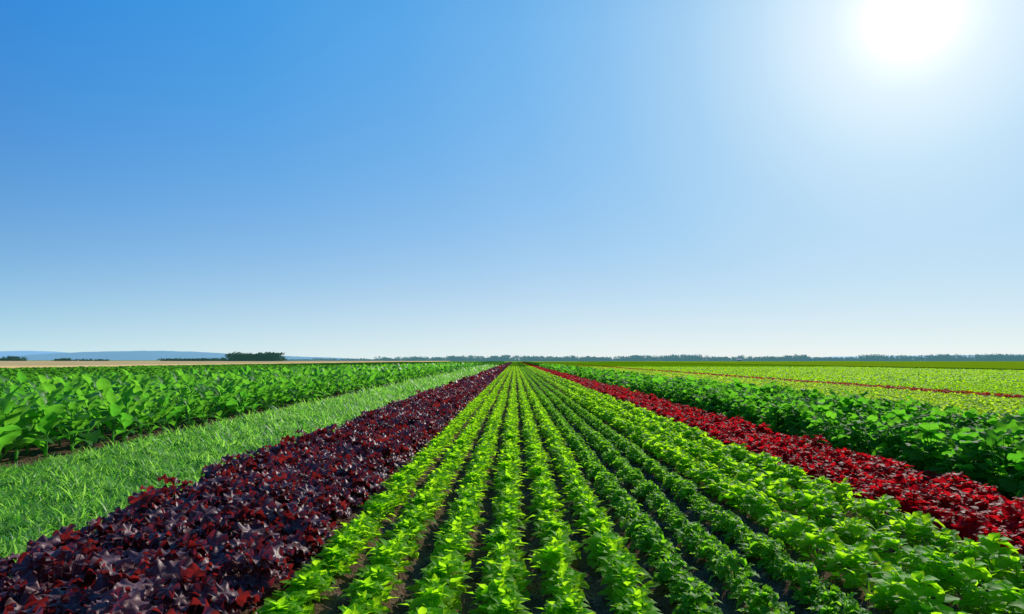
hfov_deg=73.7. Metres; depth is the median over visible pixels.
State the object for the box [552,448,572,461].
spinach plant
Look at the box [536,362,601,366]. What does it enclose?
pale lettuce field
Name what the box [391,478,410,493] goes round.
spinach plant
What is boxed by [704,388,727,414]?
kale plant
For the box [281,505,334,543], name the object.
purple leaf plant
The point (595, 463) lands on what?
potato plant
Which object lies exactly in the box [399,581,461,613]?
spinach plant
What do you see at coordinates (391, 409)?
purple leaf plant
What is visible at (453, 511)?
spinach plant
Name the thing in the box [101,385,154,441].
leafy beet plant
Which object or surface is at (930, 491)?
red leaf plant
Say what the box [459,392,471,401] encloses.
purple leaf plant
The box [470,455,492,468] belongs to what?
spinach plant
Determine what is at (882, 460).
red leaf plant
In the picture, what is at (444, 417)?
purple leaf plant
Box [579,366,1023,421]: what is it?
pale lettuce crop
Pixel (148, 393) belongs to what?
leafy beet plant
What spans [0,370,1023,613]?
ground
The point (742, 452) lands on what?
bean plant
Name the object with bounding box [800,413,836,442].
kale plant
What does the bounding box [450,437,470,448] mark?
spinach plant
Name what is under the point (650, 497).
potato plant
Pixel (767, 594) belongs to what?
potato plant
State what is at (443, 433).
spinach plant
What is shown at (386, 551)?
spinach plant
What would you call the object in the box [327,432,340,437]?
purple leaf plant
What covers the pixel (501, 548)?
spinach plant
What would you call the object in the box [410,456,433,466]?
spinach plant
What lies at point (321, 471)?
purple leaf plant
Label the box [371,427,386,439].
purple leaf plant
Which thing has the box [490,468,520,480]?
spinach plant
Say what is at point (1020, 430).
kale plant
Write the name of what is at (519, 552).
spinach plant
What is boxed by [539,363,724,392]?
kale crop
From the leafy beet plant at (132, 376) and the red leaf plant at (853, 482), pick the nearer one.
the red leaf plant at (853, 482)
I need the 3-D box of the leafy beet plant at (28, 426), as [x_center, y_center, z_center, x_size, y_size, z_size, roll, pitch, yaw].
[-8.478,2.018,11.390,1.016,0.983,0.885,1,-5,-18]
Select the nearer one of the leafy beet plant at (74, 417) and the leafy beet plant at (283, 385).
the leafy beet plant at (74, 417)
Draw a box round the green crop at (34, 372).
[0,364,376,383]
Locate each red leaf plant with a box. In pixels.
[650,405,660,411]
[656,407,670,415]
[658,412,671,416]
[675,418,691,424]
[685,411,699,420]
[685,416,700,421]
[691,420,706,433]
[696,422,711,430]
[699,422,719,433]
[704,417,720,425]
[706,429,729,441]
[712,413,725,423]
[713,431,727,440]
[716,424,729,430]
[717,433,730,444]
[719,426,738,433]
[720,437,740,443]
[724,418,743,427]
[724,437,741,443]
[725,424,739,436]
[727,415,743,425]
[730,426,750,436]
[736,433,747,440]
[739,419,758,428]
[740,421,754,433]
[742,433,766,440]
[744,437,766,451]
[750,433,763,443]
[750,439,775,452]
[753,445,777,466]
[754,422,772,434]
[767,432,791,443]
[770,445,800,466]
[771,437,800,452]
[774,444,804,456]
[782,444,804,457]
[786,435,800,443]
[786,455,805,472]
[790,434,813,452]
[792,450,820,465]
[797,461,812,477]
[799,445,823,456]
[803,462,838,479]
[804,434,829,456]
[812,445,847,460]
[813,454,827,473]
[819,469,844,483]
[820,458,839,472]
[823,448,845,466]
[823,462,850,476]
[830,474,854,490]
[831,475,862,500]
[834,458,867,489]
[835,454,854,475]
[840,447,852,457]
[848,451,880,461]
[849,458,890,473]
[850,472,885,488]
[852,489,876,498]
[856,482,907,513]
[858,461,889,473]
[858,471,912,499]
[858,474,891,498]
[864,461,905,479]
[874,455,915,474]
[886,484,933,518]
[887,474,922,488]
[891,468,913,475]
[898,471,932,494]
[903,487,954,516]
[905,469,944,483]
[907,504,961,526]
[919,477,958,503]
[927,479,944,490]
[927,490,967,511]
[934,471,983,497]
[934,491,972,505]
[934,509,967,540]
[941,478,1003,501]
[943,505,967,525]
[944,485,1001,525]
[951,506,1014,553]
[955,506,1016,537]
[963,499,1007,523]
[974,520,1023,554]
[980,495,1023,531]
[991,492,1005,506]
[1000,516,1023,540]
[1003,500,1023,522]
[1005,528,1023,554]
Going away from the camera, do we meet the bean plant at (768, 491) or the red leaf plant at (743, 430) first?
the bean plant at (768, 491)
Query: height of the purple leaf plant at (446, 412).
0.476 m
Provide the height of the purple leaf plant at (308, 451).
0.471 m
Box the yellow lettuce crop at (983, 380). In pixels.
[610,366,1023,395]
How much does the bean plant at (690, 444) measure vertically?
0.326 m
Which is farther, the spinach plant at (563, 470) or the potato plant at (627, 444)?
the potato plant at (627, 444)
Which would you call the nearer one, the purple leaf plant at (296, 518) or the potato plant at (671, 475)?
the purple leaf plant at (296, 518)
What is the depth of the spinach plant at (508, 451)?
10.74 m
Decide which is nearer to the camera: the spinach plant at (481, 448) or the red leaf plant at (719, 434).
the spinach plant at (481, 448)
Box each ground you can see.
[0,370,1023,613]
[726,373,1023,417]
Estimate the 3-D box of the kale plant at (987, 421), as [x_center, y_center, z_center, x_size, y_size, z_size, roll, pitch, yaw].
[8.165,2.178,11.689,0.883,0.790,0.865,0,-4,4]
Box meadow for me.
[27,360,974,361]
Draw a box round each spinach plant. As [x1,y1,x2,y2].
[252,596,313,613]
[260,611,287,613]
[267,571,334,613]
[275,590,317,606]
[290,570,337,601]
[299,557,342,591]
[308,544,361,573]
[320,530,365,561]
[320,530,371,554]
[321,555,352,579]
[333,518,380,542]
[338,576,397,608]
[338,603,367,613]
[340,523,372,548]
[341,590,391,613]
[342,564,399,603]
[342,602,369,613]
[349,511,382,536]
[356,540,413,573]
[357,564,404,596]
[359,499,391,521]
[365,509,386,520]
[366,538,411,566]
[367,491,401,512]
[368,498,395,517]
[368,517,383,532]
[369,547,406,566]
[379,517,428,543]
[380,481,411,495]
[381,471,416,490]
[382,486,408,504]
[387,531,421,558]
[388,491,404,506]
[388,526,423,546]
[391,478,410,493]
[394,507,426,521]
[395,472,416,483]
[396,522,427,540]
[397,463,424,479]
[397,491,440,516]
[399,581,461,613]
[401,503,434,524]
[403,509,436,527]
[404,459,429,469]
[404,477,416,491]
[405,468,419,484]
[405,558,470,602]
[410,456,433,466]
[410,463,425,478]
[410,573,462,610]
[411,599,450,613]
[414,448,437,456]
[415,450,435,462]
[415,478,448,498]
[418,482,449,492]
[420,553,478,584]
[421,476,452,490]
[421,560,467,592]
[422,442,445,454]
[422,489,438,506]
[425,437,444,449]
[425,473,452,492]
[425,487,443,502]
[425,535,477,567]
[426,447,441,458]
[427,469,450,484]
[427,497,446,512]
[428,468,454,478]
[430,551,464,572]
[431,467,458,477]
[433,514,478,538]
[433,519,475,544]
[433,533,470,550]
[434,436,450,443]
[434,458,464,470]
[434,525,473,547]
[435,431,454,439]
[436,462,457,474]
[438,504,487,533]
[439,452,464,464]
[443,446,467,457]
[445,497,485,516]
[448,498,479,510]
[449,444,470,453]
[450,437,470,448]
[450,509,480,524]
[452,496,482,506]
[454,490,482,503]
[455,443,469,449]
[457,435,474,443]
[457,476,489,490]
[457,483,483,494]
[458,432,473,439]
[458,470,488,486]
[459,470,490,486]
[459,486,486,497]
[464,429,477,438]
[464,464,489,476]
[465,462,489,476]
[466,458,495,469]
[466,577,529,613]
[468,450,488,462]
[468,584,527,613]
[469,456,491,469]
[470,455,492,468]
[471,446,492,454]
[471,449,494,460]
[473,444,495,452]
[475,445,494,455]
[476,467,488,478]
[476,542,520,574]
[476,555,528,578]
[477,440,495,455]
[479,561,531,599]
[480,526,520,553]
[480,559,534,589]
[481,526,530,549]
[482,435,497,442]
[487,594,531,613]
[489,505,532,529]
[489,539,527,563]
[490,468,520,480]
[490,470,520,486]
[490,472,523,492]
[490,488,524,511]
[491,502,513,517]
[491,512,518,524]
[492,466,523,478]
[492,503,522,520]
[492,520,523,542]
[493,459,518,474]
[493,484,523,497]
[493,518,526,531]
[494,453,521,471]
[494,482,520,494]
[494,494,522,512]
[496,488,521,499]
[498,452,525,467]
[499,449,511,455]
[500,443,520,453]
[501,433,522,442]
[503,445,524,455]
[521,429,538,437]
[521,432,540,441]
[523,437,540,447]
[523,443,540,452]
[523,455,546,464]
[523,463,555,480]
[524,445,544,454]
[524,449,551,462]
[524,453,552,467]
[524,541,575,574]
[525,441,539,447]
[525,486,569,508]
[526,449,547,458]
[527,469,553,477]
[527,478,556,496]
[527,492,555,513]
[527,508,563,520]
[530,536,576,568]
[531,518,578,542]
[532,515,554,523]
[532,519,562,533]
[533,496,568,516]
[534,473,555,485]
[534,593,587,613]
[537,528,583,558]
[539,529,571,542]
[539,559,589,589]
[540,566,584,597]
[543,431,556,439]
[544,434,566,445]
[544,578,588,608]
[547,440,563,449]
[549,444,564,456]
[550,449,574,461]
[551,446,574,457]
[551,453,573,462]
[551,593,594,613]
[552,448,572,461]
[553,456,575,466]
[554,459,570,474]
[555,458,580,468]
[557,463,581,476]
[557,465,578,477]
[559,472,584,487]
[559,479,590,494]
[560,467,580,479]
[564,475,591,485]
[564,485,593,502]
[569,484,600,502]
[569,491,599,508]
[570,506,611,533]
[571,498,602,517]
[572,494,609,517]
[577,516,621,537]
[578,517,598,531]
[582,532,627,565]
[583,524,629,553]
[586,539,639,568]
[595,559,651,584]
[597,552,637,584]
[598,561,660,595]
[605,577,653,613]
[610,586,656,613]
[616,597,661,613]
[631,610,655,613]
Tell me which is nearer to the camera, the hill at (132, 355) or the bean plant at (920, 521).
the bean plant at (920, 521)
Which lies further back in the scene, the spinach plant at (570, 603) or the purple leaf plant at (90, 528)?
the purple leaf plant at (90, 528)
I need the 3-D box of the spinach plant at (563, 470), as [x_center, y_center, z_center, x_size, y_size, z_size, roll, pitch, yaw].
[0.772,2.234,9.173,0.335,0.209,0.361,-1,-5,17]
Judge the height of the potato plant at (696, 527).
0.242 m
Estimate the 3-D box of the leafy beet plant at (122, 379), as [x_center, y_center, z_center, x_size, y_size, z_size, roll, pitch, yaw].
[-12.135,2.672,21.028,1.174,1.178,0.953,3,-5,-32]
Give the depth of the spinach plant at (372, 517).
6.60 m
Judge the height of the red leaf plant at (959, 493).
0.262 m
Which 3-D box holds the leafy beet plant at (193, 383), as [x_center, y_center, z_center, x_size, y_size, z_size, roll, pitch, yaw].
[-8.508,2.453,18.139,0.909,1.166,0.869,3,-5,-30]
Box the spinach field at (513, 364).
[509,362,517,366]
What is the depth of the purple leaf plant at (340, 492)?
7.11 m
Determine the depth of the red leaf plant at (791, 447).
10.47 m
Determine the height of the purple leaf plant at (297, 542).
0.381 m
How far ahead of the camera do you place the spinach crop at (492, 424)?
19.10 m
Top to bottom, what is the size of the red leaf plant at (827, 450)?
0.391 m
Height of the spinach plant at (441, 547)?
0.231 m
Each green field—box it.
[150,362,460,365]
[581,361,1023,369]
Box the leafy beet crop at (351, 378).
[0,362,481,453]
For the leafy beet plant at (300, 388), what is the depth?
24.86 m
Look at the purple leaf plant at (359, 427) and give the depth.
12.68 m
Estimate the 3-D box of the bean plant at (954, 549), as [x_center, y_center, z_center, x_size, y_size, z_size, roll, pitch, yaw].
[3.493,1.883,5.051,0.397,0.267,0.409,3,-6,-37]
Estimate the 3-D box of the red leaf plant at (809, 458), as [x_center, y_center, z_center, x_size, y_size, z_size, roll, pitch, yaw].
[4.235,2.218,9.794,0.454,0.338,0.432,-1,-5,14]
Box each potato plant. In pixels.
[562,426,575,432]
[566,434,576,444]
[569,433,581,437]
[570,437,588,449]
[570,440,586,451]
[574,446,584,454]
[575,449,589,458]
[578,447,595,458]
[578,449,596,461]
[581,455,590,467]
[582,456,603,466]
[584,460,598,466]
[585,462,607,472]
[586,464,608,479]
[589,431,600,439]
[589,435,601,445]
[593,422,605,429]
[593,437,606,446]
[594,472,623,486]
[595,473,616,488]
[595,476,616,492]
[596,441,613,454]
[597,480,619,496]
[598,425,611,431]
[598,482,632,499]
[600,445,614,455]
[601,428,610,434]
[604,448,626,463]
[605,488,636,508]
[608,455,620,465]
[609,434,627,443]
[609,496,622,508]
[609,496,642,514]
[612,459,631,471]
[613,457,628,469]
[613,501,634,515]
[614,438,625,447]
[615,501,642,520]
[616,463,632,479]
[617,463,630,474]
[618,439,629,450]
[618,508,639,527]
[619,468,645,483]
[621,441,633,452]
[623,471,646,485]
[623,511,659,529]
[624,443,640,455]
[625,445,643,457]
[625,514,656,543]
[626,467,641,478]
[627,447,646,458]
[630,450,645,462]
[630,523,663,548]
[630,528,673,554]
[631,480,656,497]
[635,453,652,465]
[636,481,665,496]
[638,455,649,464]
[641,459,661,470]
[641,538,679,564]
[644,491,658,502]
[645,461,659,474]
[646,493,669,511]
[646,547,671,567]
[648,496,672,511]
[650,465,669,478]
[650,550,692,582]
[652,553,697,592]
[655,469,668,481]
[655,503,687,525]
[657,503,678,518]
[661,471,685,489]
[663,511,683,526]
[665,515,690,531]
[665,574,711,604]
[665,581,718,607]
[667,477,683,492]
[671,479,697,497]
[672,584,721,613]
[673,482,697,499]
[673,525,700,537]
[675,521,710,543]
[676,484,710,503]
[681,531,704,554]
[685,492,711,505]
[687,498,713,512]
[689,601,722,613]
[690,534,731,560]
[691,501,713,519]
[699,503,723,523]
[702,542,730,567]
[705,510,733,530]
[707,548,739,579]
[708,549,759,586]
[711,509,739,532]
[719,517,745,542]
[721,574,761,599]
[725,523,754,545]
[730,579,778,613]
[735,530,763,557]
[735,584,794,613]
[739,534,781,559]
[750,536,790,569]
[764,552,794,575]
[766,607,791,613]
[772,562,809,584]
[782,561,832,599]
[791,579,840,612]
[806,584,861,613]
[816,592,871,613]
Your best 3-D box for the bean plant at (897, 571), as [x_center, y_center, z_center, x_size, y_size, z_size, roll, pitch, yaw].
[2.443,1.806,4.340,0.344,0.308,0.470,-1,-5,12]
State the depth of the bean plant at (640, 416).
15.66 m
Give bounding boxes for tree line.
[285,358,375,360]
[371,356,422,360]
[418,355,652,360]
[646,354,814,360]
[798,355,874,360]
[856,353,1023,360]
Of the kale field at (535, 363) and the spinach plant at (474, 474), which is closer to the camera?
the spinach plant at (474, 474)
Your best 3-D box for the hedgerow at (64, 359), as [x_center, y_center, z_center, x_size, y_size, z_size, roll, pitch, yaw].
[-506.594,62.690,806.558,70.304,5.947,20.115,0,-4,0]
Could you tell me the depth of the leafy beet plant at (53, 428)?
13.32 m
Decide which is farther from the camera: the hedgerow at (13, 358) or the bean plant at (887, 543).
the hedgerow at (13, 358)
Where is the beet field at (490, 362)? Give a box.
[445,361,503,366]
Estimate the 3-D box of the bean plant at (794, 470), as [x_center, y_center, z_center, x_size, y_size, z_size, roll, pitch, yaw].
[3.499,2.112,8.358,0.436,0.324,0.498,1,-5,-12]
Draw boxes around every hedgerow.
[0,356,27,360]
[51,358,109,360]
[157,358,230,360]
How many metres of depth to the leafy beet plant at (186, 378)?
20.98 m
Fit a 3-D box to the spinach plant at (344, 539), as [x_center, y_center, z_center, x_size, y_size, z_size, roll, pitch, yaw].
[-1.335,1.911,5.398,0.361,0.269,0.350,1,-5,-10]
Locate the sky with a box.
[0,0,1023,359]
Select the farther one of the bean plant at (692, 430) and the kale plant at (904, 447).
the bean plant at (692, 430)
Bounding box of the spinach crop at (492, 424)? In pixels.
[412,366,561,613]
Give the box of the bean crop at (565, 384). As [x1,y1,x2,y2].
[525,366,1023,613]
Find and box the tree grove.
[224,352,286,360]
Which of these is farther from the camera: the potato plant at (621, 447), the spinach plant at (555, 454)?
the potato plant at (621, 447)
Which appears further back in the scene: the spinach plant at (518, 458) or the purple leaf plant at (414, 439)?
the purple leaf plant at (414, 439)
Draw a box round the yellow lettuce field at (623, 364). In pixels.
[550,362,843,366]
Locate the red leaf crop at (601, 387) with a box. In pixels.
[532,365,630,393]
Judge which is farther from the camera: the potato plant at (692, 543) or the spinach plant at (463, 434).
the spinach plant at (463, 434)
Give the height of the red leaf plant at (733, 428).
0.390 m
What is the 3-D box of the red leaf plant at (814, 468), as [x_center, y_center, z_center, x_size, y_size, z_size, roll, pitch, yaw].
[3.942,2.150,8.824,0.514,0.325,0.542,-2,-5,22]
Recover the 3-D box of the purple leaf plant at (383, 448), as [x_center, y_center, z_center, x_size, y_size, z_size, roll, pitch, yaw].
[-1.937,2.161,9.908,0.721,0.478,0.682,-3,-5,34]
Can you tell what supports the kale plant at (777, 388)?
on the ground at (780, 586)
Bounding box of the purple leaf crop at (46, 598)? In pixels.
[0,365,507,613]
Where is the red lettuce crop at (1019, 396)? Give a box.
[605,366,1023,398]
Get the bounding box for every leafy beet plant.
[0,375,15,386]
[0,384,4,411]
[0,384,35,437]
[0,386,40,463]
[0,387,29,407]
[1,398,42,451]
[3,392,54,461]
[5,393,71,448]
[12,385,90,456]
[15,392,52,453]
[17,371,38,388]
[18,383,28,388]
[21,381,48,394]
[25,393,69,430]
[26,379,44,391]
[33,382,78,430]
[37,375,54,392]
[45,373,63,379]
[48,392,119,448]
[50,399,95,451]
[54,375,81,409]
[54,400,84,445]
[61,401,105,441]
[63,394,88,415]
[67,370,86,382]
[67,393,92,435]
[71,387,85,400]
[71,389,86,400]
[73,382,85,394]
[78,391,141,445]
[81,374,109,388]
[81,376,108,403]
[89,378,127,437]
[93,370,107,378]
[94,396,108,429]
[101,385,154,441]
[105,378,120,393]
[105,383,146,435]
[115,375,128,386]
[121,374,145,384]
[123,369,138,379]
[125,395,167,436]
[126,389,159,429]
[128,378,162,396]
[130,382,161,432]
[137,399,168,434]
[140,378,160,424]
[145,378,167,406]
[146,389,181,432]
[150,388,170,425]
[155,380,175,405]
[156,376,173,404]
[159,382,184,421]
[161,396,193,429]
[169,375,193,407]
[170,372,181,386]
[170,390,197,423]
[172,382,189,418]
[173,373,191,412]
[173,377,208,419]
[176,370,191,376]
[177,391,203,426]
[183,377,215,411]
[185,382,230,422]
[187,384,211,419]
[193,391,219,424]
[207,376,235,417]
[208,384,238,420]
[209,380,219,407]
[209,391,219,417]
[210,378,249,418]
[212,375,222,388]
[212,380,238,415]
[224,377,248,410]
[233,385,256,417]
[234,385,253,414]
[235,384,265,413]
[242,378,261,403]
[243,371,255,386]
[250,372,275,412]
[251,377,277,411]
[254,373,270,408]
[259,369,273,383]
[262,384,279,409]
[269,380,287,407]
[274,373,286,383]
[276,378,301,406]
[277,382,294,406]
[287,373,300,403]
[287,378,308,405]
[289,382,310,402]
[292,381,314,400]
[293,371,308,388]
[297,374,324,401]
[297,377,323,401]
[308,381,321,400]
[315,374,329,399]
[315,374,334,397]
[319,369,337,398]
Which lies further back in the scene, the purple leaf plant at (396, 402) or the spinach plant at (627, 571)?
the purple leaf plant at (396, 402)
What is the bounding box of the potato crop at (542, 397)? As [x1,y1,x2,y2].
[520,367,571,402]
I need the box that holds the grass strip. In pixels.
[0,363,496,577]
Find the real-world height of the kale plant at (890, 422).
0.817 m
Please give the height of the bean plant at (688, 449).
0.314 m
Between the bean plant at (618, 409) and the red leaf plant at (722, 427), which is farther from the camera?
the bean plant at (618, 409)
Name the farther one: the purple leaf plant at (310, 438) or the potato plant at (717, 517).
the purple leaf plant at (310, 438)
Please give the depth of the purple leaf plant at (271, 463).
8.10 m
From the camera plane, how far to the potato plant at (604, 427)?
14.79 m
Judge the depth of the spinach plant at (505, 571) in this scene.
4.59 m
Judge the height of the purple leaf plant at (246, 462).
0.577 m
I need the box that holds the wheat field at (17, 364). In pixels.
[0,361,442,367]
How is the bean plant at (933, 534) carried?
on the ground at (780, 586)
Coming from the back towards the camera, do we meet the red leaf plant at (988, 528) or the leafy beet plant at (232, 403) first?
the leafy beet plant at (232, 403)
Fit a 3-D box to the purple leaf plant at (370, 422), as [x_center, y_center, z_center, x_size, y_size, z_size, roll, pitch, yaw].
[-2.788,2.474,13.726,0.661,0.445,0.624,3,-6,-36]
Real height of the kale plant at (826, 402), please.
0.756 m
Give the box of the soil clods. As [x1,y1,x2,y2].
[250,432,980,613]
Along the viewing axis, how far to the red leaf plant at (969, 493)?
6.70 m
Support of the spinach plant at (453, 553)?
on the ground at (780, 586)
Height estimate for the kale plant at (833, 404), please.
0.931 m
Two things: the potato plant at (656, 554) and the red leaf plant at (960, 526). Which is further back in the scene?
the red leaf plant at (960, 526)
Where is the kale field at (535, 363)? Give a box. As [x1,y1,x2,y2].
[524,362,546,365]
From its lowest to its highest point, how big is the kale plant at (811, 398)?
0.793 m
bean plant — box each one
[586,399,595,409]
[591,405,604,414]
[601,410,615,419]
[606,411,618,423]
[610,404,621,409]
[610,418,630,430]
[613,406,628,411]
[613,418,624,432]
[618,420,628,431]
[620,400,629,408]
[621,422,637,436]
[623,402,634,409]
[623,424,636,438]
[629,414,644,421]
[630,424,653,442]
[630,427,644,441]
[634,413,650,423]
[635,407,648,413]
[636,431,658,444]
[637,418,650,429]
[642,434,663,450]
[642,436,665,448]
[646,419,661,431]
[649,439,666,455]
[650,439,673,457]
[652,415,666,420]
[653,441,672,460]
[655,426,673,440]
[657,447,670,461]
[658,419,670,428]
[660,418,679,427]
[661,444,679,464]
[664,431,675,438]
[665,431,681,446]
[665,449,688,468]
[666,449,691,470]
[672,422,683,433]
[672,436,689,448]
[674,437,688,448]
[674,454,693,473]
[675,426,692,439]
[675,451,705,477]
[677,424,689,436]
[679,428,697,439]
[681,440,699,453]
[682,442,709,460]
[683,461,700,479]
[683,467,702,483]
[687,426,699,439]
[688,429,707,441]
[688,459,717,482]
[691,442,713,460]
[693,469,725,493]
[694,452,713,467]
[698,446,709,462]
[698,476,740,500]
[700,436,721,450]
[702,473,727,497]
[703,448,729,470]
[705,439,722,449]
[709,441,726,449]
[711,442,727,452]
[711,456,721,470]
[717,453,738,476]
[717,479,749,504]
[718,461,743,481]
[718,483,752,513]
[719,458,745,476]
[721,442,747,455]
[725,480,763,513]
[728,446,750,462]
[730,447,749,462]
[733,487,766,519]
[734,463,764,483]
[735,468,760,482]
[739,493,784,522]
[740,452,767,468]
[743,451,769,469]
[743,474,773,487]
[747,471,778,500]
[753,458,774,478]
[754,501,791,525]
[757,462,779,477]
[757,478,787,498]
[757,511,792,534]
[759,456,797,479]
[761,478,796,511]
[768,515,809,544]
[772,465,802,484]
[772,517,819,553]
[774,489,812,514]
[775,466,807,490]
[782,489,816,516]
[786,475,813,490]
[786,527,839,563]
[789,487,835,527]
[797,477,818,493]
[800,500,845,528]
[804,476,831,500]
[812,537,863,575]
[815,483,839,503]
[816,546,876,581]
[817,515,847,534]
[829,477,869,516]
[831,517,876,544]
[833,541,901,594]
[835,518,877,544]
[841,495,878,518]
[845,494,902,530]
[851,498,886,526]
[854,530,905,563]
[863,566,927,612]
[865,571,959,610]
[870,537,928,573]
[875,511,944,547]
[876,513,915,536]
[892,595,944,613]
[899,545,950,591]
[904,546,980,595]
[910,526,958,551]
[923,527,979,560]
[925,557,999,608]
[949,532,1023,580]
[949,540,1013,574]
[956,580,1022,613]
[981,580,1023,613]
[987,555,1023,592]
[1011,575,1023,585]
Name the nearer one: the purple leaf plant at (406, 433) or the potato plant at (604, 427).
the purple leaf plant at (406, 433)
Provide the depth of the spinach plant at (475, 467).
9.18 m
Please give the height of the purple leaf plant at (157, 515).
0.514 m
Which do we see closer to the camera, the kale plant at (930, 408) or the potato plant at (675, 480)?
the potato plant at (675, 480)
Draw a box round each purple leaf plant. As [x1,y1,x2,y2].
[0,540,63,581]
[0,557,24,590]
[0,580,36,596]
[11,524,91,580]
[11,532,115,612]
[46,516,118,556]
[63,545,134,593]
[70,549,186,612]
[91,507,143,545]
[91,547,188,613]
[95,487,174,529]
[103,521,158,565]
[106,506,197,552]
[126,485,199,517]
[132,539,210,597]
[140,503,228,568]
[149,557,247,613]
[157,474,205,503]
[159,503,199,532]
[176,474,244,512]
[178,500,210,528]
[184,553,261,613]
[186,481,225,504]
[192,491,223,524]
[197,490,270,539]
[197,510,265,555]
[198,458,257,483]
[200,463,242,503]
[200,491,284,553]
[210,522,294,598]
[214,476,255,504]
[218,526,294,584]
[220,452,261,482]
[235,447,279,474]
[237,520,310,572]
[241,479,294,524]
[245,472,266,489]
[249,468,299,500]
[249,501,328,561]
[254,471,307,516]
[255,460,288,479]
[257,439,294,453]
[259,442,291,458]
[266,450,305,470]
[268,453,305,472]
[274,444,303,452]
[281,435,313,450]
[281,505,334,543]
[284,483,351,519]
[284,491,336,535]
[288,429,323,443]
[288,459,321,489]
[295,453,335,472]
[301,446,318,460]
[303,476,352,516]
[304,468,339,489]
[305,461,334,477]
[307,445,339,457]
[314,434,342,449]
[315,427,342,444]
[318,440,339,453]
[319,473,369,514]
[321,443,356,466]
[324,423,345,435]
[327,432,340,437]
[328,462,381,505]
[332,431,358,444]
[332,460,384,497]
[333,426,351,432]
[337,441,374,457]
[338,416,364,428]
[340,422,359,431]
[340,430,361,439]
[341,453,357,461]
[345,423,374,435]
[347,435,373,448]
[354,452,389,478]
[356,454,386,481]
[357,419,376,429]
[357,429,397,456]
[358,408,379,416]
[359,410,376,421]
[362,429,384,443]
[364,450,393,474]
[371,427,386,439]
[371,439,404,469]
[372,417,402,432]
[373,441,407,467]
[374,405,397,418]
[375,416,389,423]
[375,436,410,460]
[376,429,395,437]
[380,416,408,428]
[386,438,414,459]
[389,429,415,452]
[389,434,413,456]
[391,400,405,406]
[393,427,426,447]
[394,403,405,408]
[396,428,425,452]
[397,413,414,425]
[398,399,411,404]
[403,422,425,432]
[404,401,422,410]
[408,394,422,399]
[408,412,438,434]
[410,427,429,445]
[414,420,437,437]
[417,416,440,435]
[420,399,436,408]
[424,412,442,427]
[427,417,440,430]
[428,403,451,413]
[428,404,448,422]
[431,409,453,422]
[433,395,443,401]
[433,408,450,421]
[433,414,446,428]
[434,411,449,427]
[442,398,459,413]
[443,394,462,409]
[444,403,458,417]
[453,398,464,410]
[456,393,469,402]
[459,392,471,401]
[460,389,472,400]
[465,388,477,397]
[469,385,478,393]
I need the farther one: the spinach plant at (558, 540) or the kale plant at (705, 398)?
the kale plant at (705, 398)
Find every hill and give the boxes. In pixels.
[0,351,67,357]
[1,351,358,359]
[812,354,1023,359]
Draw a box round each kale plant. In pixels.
[636,379,648,392]
[642,377,659,394]
[646,384,658,394]
[656,384,669,398]
[664,382,680,400]
[664,386,681,399]
[670,387,687,403]
[671,387,687,403]
[674,386,701,405]
[682,381,694,388]
[685,394,698,407]
[688,395,701,406]
[692,397,704,407]
[695,393,712,409]
[697,390,714,413]
[699,381,710,393]
[699,386,711,395]
[703,394,723,413]
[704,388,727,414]
[715,391,737,417]
[717,401,738,417]
[723,399,749,418]
[724,397,743,419]
[730,382,742,388]
[734,388,764,422]
[736,389,749,397]
[739,401,765,423]
[740,392,750,399]
[740,400,769,421]
[745,386,763,392]
[753,403,780,425]
[756,397,784,431]
[757,399,792,435]
[759,393,771,401]
[765,381,775,392]
[767,392,781,402]
[767,394,800,436]
[770,385,785,397]
[778,402,811,435]
[784,390,796,399]
[785,385,795,393]
[787,405,814,435]
[788,391,803,403]
[796,400,823,416]
[797,412,826,438]
[800,388,814,399]
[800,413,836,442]
[803,388,824,398]
[804,393,819,398]
[806,396,820,408]
[808,404,836,425]
[809,411,846,445]
[811,399,835,409]
[817,393,825,398]
[824,390,846,405]
[824,421,868,451]
[830,393,843,408]
[830,420,874,456]
[833,395,863,415]
[833,404,859,419]
[833,409,851,426]
[834,420,890,455]
[842,412,857,424]
[853,395,868,410]
[853,403,884,423]
[853,415,871,430]
[856,391,869,399]
[860,415,885,435]
[863,411,895,435]
[868,398,882,404]
[869,416,927,457]
[871,422,930,469]
[880,398,905,412]
[885,404,905,412]
[889,409,914,424]
[895,422,960,475]
[897,432,951,476]
[898,400,919,415]
[899,413,940,426]
[905,395,919,408]
[911,408,926,416]
[913,401,920,411]
[919,401,940,414]
[926,411,955,424]
[927,406,938,415]
[929,432,998,484]
[930,422,960,436]
[932,406,964,431]
[939,437,1001,485]
[940,414,959,423]
[943,406,959,419]
[944,427,970,436]
[952,410,978,420]
[952,427,983,476]
[952,429,1023,499]
[953,407,978,423]
[959,417,982,427]
[964,425,992,436]
[969,424,988,431]
[974,412,998,423]
[975,411,999,427]
[975,420,1023,490]
[991,413,1023,438]
[995,442,1023,496]
[1010,421,1023,439]
[1015,481,1023,500]
[1017,407,1023,420]
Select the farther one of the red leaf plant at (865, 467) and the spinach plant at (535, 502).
the red leaf plant at (865, 467)
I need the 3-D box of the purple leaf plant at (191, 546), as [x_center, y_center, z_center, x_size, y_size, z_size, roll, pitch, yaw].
[-2.292,1.801,4.675,0.607,0.373,0.680,-2,-5,20]
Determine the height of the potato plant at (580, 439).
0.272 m
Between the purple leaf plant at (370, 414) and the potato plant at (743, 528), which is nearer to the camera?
the potato plant at (743, 528)
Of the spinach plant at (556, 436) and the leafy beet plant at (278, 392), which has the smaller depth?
the spinach plant at (556, 436)
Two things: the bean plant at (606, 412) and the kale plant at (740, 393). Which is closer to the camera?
the bean plant at (606, 412)
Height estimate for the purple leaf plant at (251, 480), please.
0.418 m
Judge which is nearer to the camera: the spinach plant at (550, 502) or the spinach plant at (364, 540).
the spinach plant at (364, 540)

